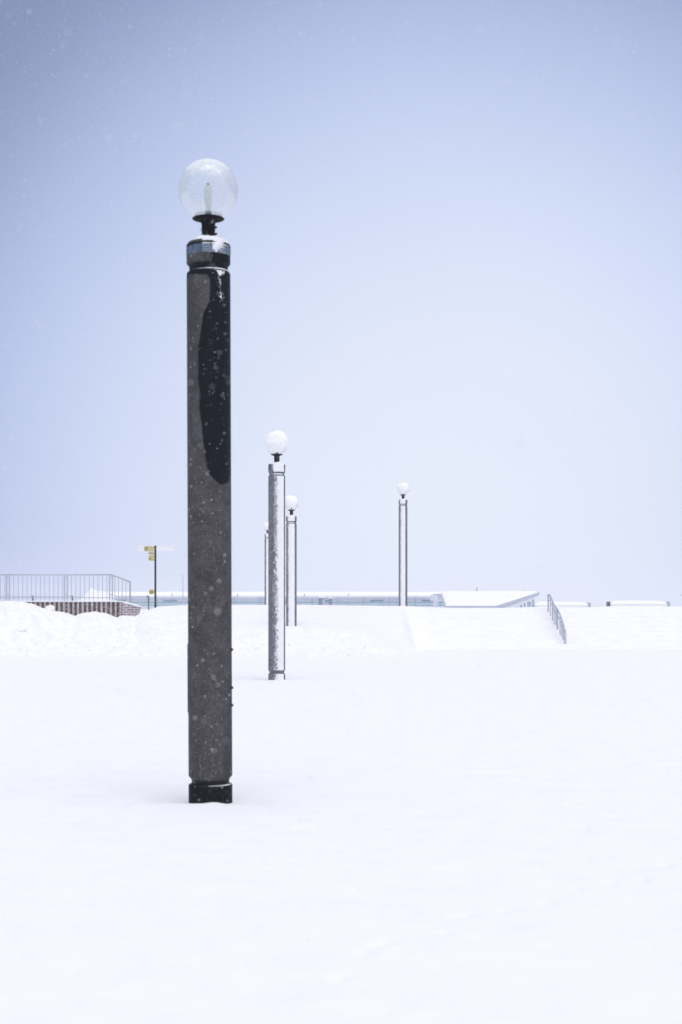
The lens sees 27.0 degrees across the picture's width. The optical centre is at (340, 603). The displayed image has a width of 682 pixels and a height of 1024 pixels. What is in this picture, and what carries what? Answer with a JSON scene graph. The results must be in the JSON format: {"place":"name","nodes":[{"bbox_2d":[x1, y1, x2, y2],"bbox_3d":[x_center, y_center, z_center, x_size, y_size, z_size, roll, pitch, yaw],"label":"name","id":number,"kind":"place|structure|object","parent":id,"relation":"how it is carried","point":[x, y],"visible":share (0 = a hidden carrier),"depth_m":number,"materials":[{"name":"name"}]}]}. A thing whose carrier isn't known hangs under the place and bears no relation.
{"place":"outdoors","nodes":[
{"label":"outdoors","id":0,"kind":"place"},
{"bbox_2d":[110,592,444,608],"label":"long building","id":1,"kind":"structure","parent":0,"point":[417,599],"depth_m":125.00,"materials":[{"name":"concrete"}]},
{"bbox_2d":[0,588,681,1023],"bbox_3d":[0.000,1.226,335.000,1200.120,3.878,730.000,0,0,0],"label":"snow field","id":2,"kind":"structure","parent":0,"point":[526,940],"depth_m":10.56,"materials":[{"name":"white snow"}]},
{"bbox_2d":[45,605,54,610],"bbox_3d":[-10.889,0.174,53.192,0.394,0.269,0.338,0,0,0],"label":"snow chunk","id":3,"kind":"object","parent":2,"relation":"on","point":[51,607],"visible":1,"depth_m":53.09,"materials":[{"name":"white snow"}]},
{"bbox_2d":[0,600,121,616],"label":"brick wall","id":4,"kind":"structure","parent":2,"relation":"on","point":[113,608],"depth_m":54.97,"materials":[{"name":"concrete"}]},
{"bbox_2d":[0,574,130,602],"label":"railing","id":5,"kind":"object","parent":4,"relation":"on","point":[53,597],"depth_m":55.14,"materials":[{"name":"metal"}]},
{"bbox_2d":[1,596,148,609],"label":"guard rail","id":6,"kind":"object","parent":2,"relation":"on","point":[76,596],"visible":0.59,"depth_m":77.98,"materials":[{"name":"metal"}]},
{"bbox_2d":[122,601,141,615],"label":"brick wing wall","id":7,"kind":"structure","parent":2,"relation":"on","point":[130,609],"depth_m":55.65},
{"bbox_2d":[137,545,173,607],"bbox_3d":[-7.816,-0.953,59.987,1.552,3.016,0.124,0,0,0],"label":"signpost","id":8,"kind":"object","parent":2,"relation":"on","point":[150,549],"visible":0.94,"depth_m":59.98,"materials":[{"name":"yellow metal"}]},
{"bbox_2d":[182,574,182,604],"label":"mast","id":9,"kind":"object","parent":2,"relation":"on","point":[182,589],"visible":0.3,"depth_m":117.97,"materials":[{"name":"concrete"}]},
{"bbox_2d":[184,159,232,803],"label":"lamp column","id":10,"kind":"structure","parent":2,"relation":"on","point":[208,329],"depth_m":11.64,"materials":[{"name":"metal"}]},
{"bbox_2d":[263,522,267,604],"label":"lamp column","id":11,"kind":"structure","parent":2,"relation":"on","point":[265,526],"depth_m":85.82,"materials":[{"name":"metal"}]},
{"bbox_2d":[265,430,287,679],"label":"lamp column","id":12,"kind":"structure","parent":2,"relation":"on","point":[276,584],"depth_m":30.32,"materials":[{"name":"metal"}]},
{"bbox_2d":[285,496,298,626],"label":"lamp column","id":13,"kind":"structure","parent":2,"relation":"on","point":[291,572],"depth_m":48.44,"materials":[{"name":"metal"}]},
{"bbox_2d":[318,597,325,604],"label":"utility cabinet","id":14,"kind":"object","parent":2,"relation":"on","point":[321,600],"visible":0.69,"depth_m":97.73,"materials":[{"name":"metal"}]},
{"bbox_2d":[397,483,408,605],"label":"lamp column","id":15,"kind":"structure","parent":2,"relation":"on","point":[403,487],"depth_m":58.83,"materials":[{"name":"metal"}]},
{"bbox_2d":[441,587,538,607],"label":"pavilion","id":16,"kind":"structure","parent":2,"relation":"on","point":[497,599],"depth_m":106.46,"materials":[{"name":"concrete"}]},
{"bbox_2d":[547,594,565,643],"bbox_3d":[8.200,0.618,54.146,0.080,2.013,4.346,0,0,0],"label":"stair railing","id":17,"kind":"object","parent":2,"relation":"on","point":[557,619],"visible":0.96,"depth_m":53.87,"materials":[{"name":"metal"}]},
{"bbox_2d":[534,602,590,607],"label":"wall","id":18,"kind":"structure","parent":2,"relation":"on","point":[566,604],"depth_m":74.02,"materials":[{"name":"concrete"}]},
{"bbox_2d":[606,601,669,605],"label":"wall","id":19,"kind":"structure","parent":2,"relation":"on","point":[637,603],"depth_m":74.03,"materials":[{"name":"concrete"}]},
{"bbox_2d":[0,0,681,1023],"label":"falling snow","id":20,"kind":"structure","parent":0,"point":[318,146],"depth_m":9.89,"materials":[{"name":"white snow"}]},
{"bbox_2d":[0,0,681,606],"label":"sky","id":21,"kind":"structure","parent":0,"point":[231,27],"materials":[{"name":"blue"}]}
]}

